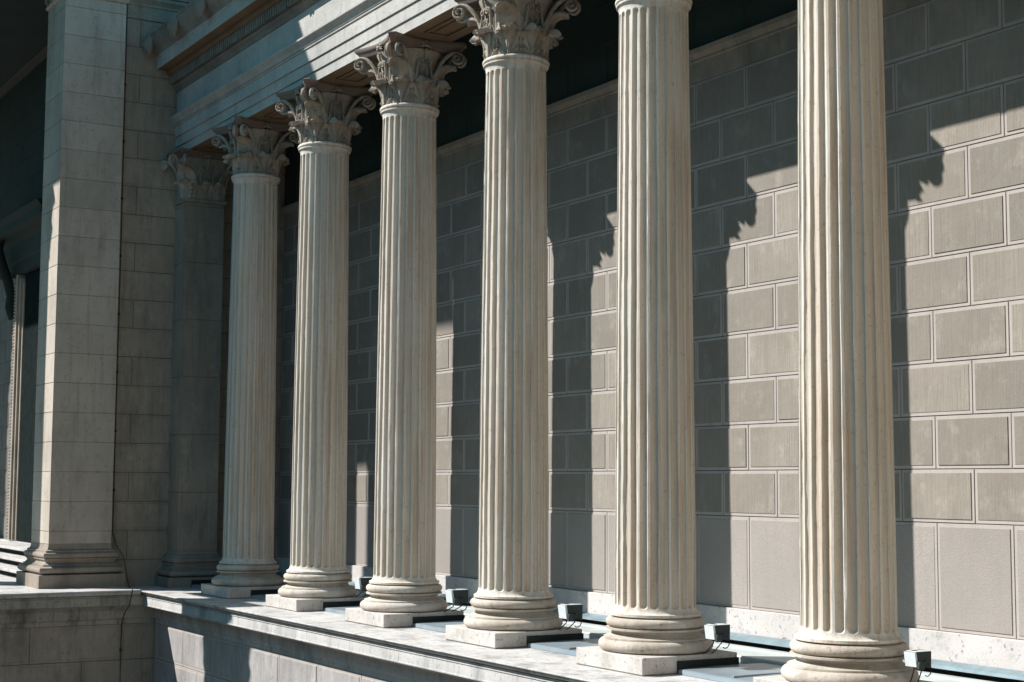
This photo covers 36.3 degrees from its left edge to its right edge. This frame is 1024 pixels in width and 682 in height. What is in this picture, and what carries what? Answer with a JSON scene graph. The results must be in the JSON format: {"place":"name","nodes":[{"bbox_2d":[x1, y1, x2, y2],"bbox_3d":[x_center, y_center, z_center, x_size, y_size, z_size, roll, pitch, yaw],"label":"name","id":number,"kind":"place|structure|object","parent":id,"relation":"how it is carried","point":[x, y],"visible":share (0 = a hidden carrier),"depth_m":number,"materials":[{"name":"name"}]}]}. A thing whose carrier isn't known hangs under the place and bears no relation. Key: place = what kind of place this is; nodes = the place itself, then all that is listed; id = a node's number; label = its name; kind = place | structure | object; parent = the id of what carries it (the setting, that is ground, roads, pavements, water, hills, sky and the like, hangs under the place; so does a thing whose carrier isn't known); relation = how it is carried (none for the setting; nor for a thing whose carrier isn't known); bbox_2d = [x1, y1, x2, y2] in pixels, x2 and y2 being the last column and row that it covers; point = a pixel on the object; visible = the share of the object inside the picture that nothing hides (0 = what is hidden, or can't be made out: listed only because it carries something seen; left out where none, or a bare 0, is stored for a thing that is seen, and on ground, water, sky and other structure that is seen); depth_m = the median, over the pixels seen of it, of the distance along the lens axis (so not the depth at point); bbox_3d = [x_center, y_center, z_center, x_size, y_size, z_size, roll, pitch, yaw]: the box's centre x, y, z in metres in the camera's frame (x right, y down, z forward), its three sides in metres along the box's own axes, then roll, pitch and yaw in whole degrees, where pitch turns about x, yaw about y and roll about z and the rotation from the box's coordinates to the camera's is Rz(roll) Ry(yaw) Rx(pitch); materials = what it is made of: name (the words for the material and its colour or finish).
{"place":"outdoors","nodes":[
{"label":"outdoors","id":0,"kind":"place"},
{"label":"ground","id":1,"kind":"structure","parent":0,"visible":0},
{"bbox_2d":[0,0,285,681],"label":"projecting wing","id":2,"kind":"structure","parent":1,"relation":"on","point":[62,635],"depth_m":31.07,"materials":[{"name":"grey stone"}]},
{"bbox_2d":[0,538,30,576],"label":"entrance steps","id":3,"kind":"structure","parent":2,"relation":"on","point":[12,556],"depth_m":34.87,"materials":[{"name":"stone"}]},
{"bbox_2d":[0,198,41,542],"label":"door surround","id":4,"kind":"object","parent":2,"relation":"attached to","point":[20,234],"visible":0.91,"depth_m":38.76,"materials":[{"name":"stone"}]},
{"bbox_2d":[17,268,39,542],"bbox_3d":[-11.345,1.716,37.496,0.060,7.300,3.446,3,-6,-31],"label":"door leaf","id":5,"kind":"structure","parent":4,"relation":"in","point":[32,283],"depth_m":38.35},
{"bbox_2d":[16,0,129,588],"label":"square pillar","id":6,"kind":"structure","parent":2,"relation":"on","point":[70,546],"depth_m":30.34,"materials":[{"name":"stone"}]},
{"bbox_2d":[112,4,132,678],"bbox_3d":[-7.340,-1.851,30.280,0.279,18.800,1.418,3,-6,-25],"label":"conductor cable","id":7,"kind":"object","parent":2,"relation":"attached to","point":[120,256],"visible":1,"depth_m":30.66,"materials":[{"name":"metal"}]},
{"bbox_2d":[154,148,232,587],"bbox_3d":[-6.258,0.524,31.062,1.669,8.606,1.315,3,-6,-31],"label":"corner pilaster","id":8,"kind":"object","parent":2,"relation":"on","point":[202,180],"visible":0.88,"depth_m":30.88,"materials":[{"name":"stone"}]},
{"bbox_2d":[282,581,992,681],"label":"zinc walkway","id":9,"kind":"structure","parent":2,"relation":"attached to","point":[748,654],"depth_m":18.18,"materials":[{"name":"grey metal"}]},
{"bbox_2d":[275,0,1023,681],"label":"colonnade back wall","id":10,"kind":"structure","parent":2,"relation":"attached to","point":[955,118],"depth_m":19.43,"materials":[{"name":"stone"}]},
{"bbox_2d":[294,29,478,120],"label":"passage ceiling","id":11,"kind":"structure","parent":10,"relation":"attached to","point":[457,40],"depth_m":26.34,"materials":[{"name":"stone"}]},
{"bbox_2d":[276,572,1023,680],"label":"gutter","id":12,"kind":"object","parent":10,"relation":"attached to","point":[981,670],"depth_m":16.32,"materials":[{"name":"metal"}]},
{"bbox_2d":[141,588,718,681],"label":"stone ledge","id":13,"kind":"object","parent":1,"relation":"on","point":[199,637],"visible":0.94,"depth_m":23.09,"materials":[{"name":"stone"}]},
{"bbox_2d":[191,580,211,588],"bbox_3d":[-5.216,4.657,29.704,1.225,0.140,1.822,3,-6,-31],"label":"metal cover sheet","id":14,"kind":"object","parent":13,"relation":"on","point":[196,584],"visible":0.16,"depth_m":30.19,"materials":[{"name":"grey metal"}]},
{"bbox_2d":[201,116,298,598],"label":"fluted column","id":15,"kind":"structure","parent":13,"relation":"on","point":[256,158],"depth_m":28.22,"materials":[{"name":"stone"}]},
{"bbox_2d":[251,589,278,600],"bbox_3d":[-3.620,4.423,27.038,1.225,0.140,1.822,3,-6,-31],"label":"metal cover sheet","id":16,"kind":"object","parent":13,"relation":"on","point":[259,594],"visible":0.16,"depth_m":27.55,"materials":[{"name":"grey metal"}]},
{"bbox_2d":[266,78,375,611],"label":"fluted column","id":17,"kind":"structure","parent":13,"relation":"on","point":[325,125],"depth_m":25.55,"materials":[{"name":"stone"}]},
{"bbox_2d":[323,601,360,614],"bbox_3d":[-2.025,4.189,24.372,1.225,0.140,1.822,3,-6,-31],"label":"metal cover sheet","id":18,"kind":"object","parent":13,"relation":"on","point":[337,607],"visible":0.16,"depth_m":24.87,"materials":[{"name":"grey metal"}]},
{"bbox_2d":[354,577,372,596],"bbox_3d":[-2.409,3.949,25.006,0.287,0.349,0.477,3,-6,-31],"label":"floodlight","id":19,"kind":"object","parent":13,"relation":"on","point":[361,583],"visible":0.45,"depth_m":24.84,"materials":[{"name":"grey metal"}]},
{"bbox_2d":[345,31,466,627],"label":"fluted column","id":20,"kind":"structure","parent":13,"relation":"on","point":[409,85],"depth_m":22.88,"materials":[{"name":"stone"}]},
{"bbox_2d":[142,0,480,152],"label":"entablature","id":21,"kind":"structure","parent":20,"relation":"on","point":[221,63],"depth_m":27.55,"materials":[{"name":"stone"}]},
{"bbox_2d":[413,615,464,632],"bbox_3d":[-0.429,3.955,21.706,1.225,0.140,1.822,3,-6,-31],"label":"metal cover sheet","id":22,"kind":"object","parent":13,"relation":"on","point":[437,623],"visible":0.32,"depth_m":22.20,"materials":[{"name":"grey metal"}]},
{"bbox_2d":[444,589,467,611],"bbox_3d":[-0.846,3.711,22.298,0.287,0.349,0.517,3,-6,-31],"label":"floodlight","id":23,"kind":"object","parent":13,"relation":"on","point":[456,596],"visible":1,"depth_m":22.13,"materials":[{"name":"grey metal"}]},
{"bbox_2d":[446,0,581,648],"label":"fluted column","id":24,"kind":"structure","parent":13,"relation":"on","point":[513,602],"depth_m":20.20,"materials":[{"name":"stone"}]},
{"bbox_2d":[558,603,582,629],"bbox_3d":[0.692,3.479,19.656,0.273,0.348,0.416,3,-6,-31],"label":"floodlight","id":25,"kind":"object","parent":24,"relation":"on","point":[571,612],"visible":1,"depth_m":19.53,"materials":[{"name":"grey metal"}]},
{"bbox_2d":[527,633,598,655],"bbox_3d":[1.167,3.721,19.040,1.225,0.140,1.822,3,-6,-31],"label":"metal cover sheet","id":26,"kind":"object","parent":13,"relation":"on","point":[568,644],"visible":0.44,"depth_m":19.50,"materials":[{"name":"grey metal"}]},
{"bbox_2d":[576,0,736,676],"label":"fluted column","id":27,"kind":"structure","parent":13,"relation":"on","point":[655,621],"depth_m":17.48,"materials":[{"name":"stone"}]},
{"bbox_2d":[703,623,729,653],"bbox_3d":[2.187,3.242,16.955,0.244,0.346,0.373,3,-6,-31],"label":"floodlight","id":28,"kind":"object","parent":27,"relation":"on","point":[718,632],"visible":1,"depth_m":16.85,"materials":[{"name":"grey metal"}]},
{"bbox_2d":[677,657,782,681],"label":"metal cover sheet","id":29,"kind":"object","parent":13,"relation":"on","point":[731,669],"visible":0.68,"depth_m":16.77,"materials":[{"name":"grey metal"}]},
{"bbox_2d":[753,0,930,681],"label":"fluted column","id":30,"kind":"structure","parent":13,"relation":"on","point":[848,631],"depth_m":14.80,"materials":[{"name":"stone"}]},
{"bbox_2d":[904,649,931,681],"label":"floodlight","id":31,"kind":"object","parent":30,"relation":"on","point":[920,659],"visible":1,"depth_m":14.26,"materials":[{"name":"grey metal"}]}
]}

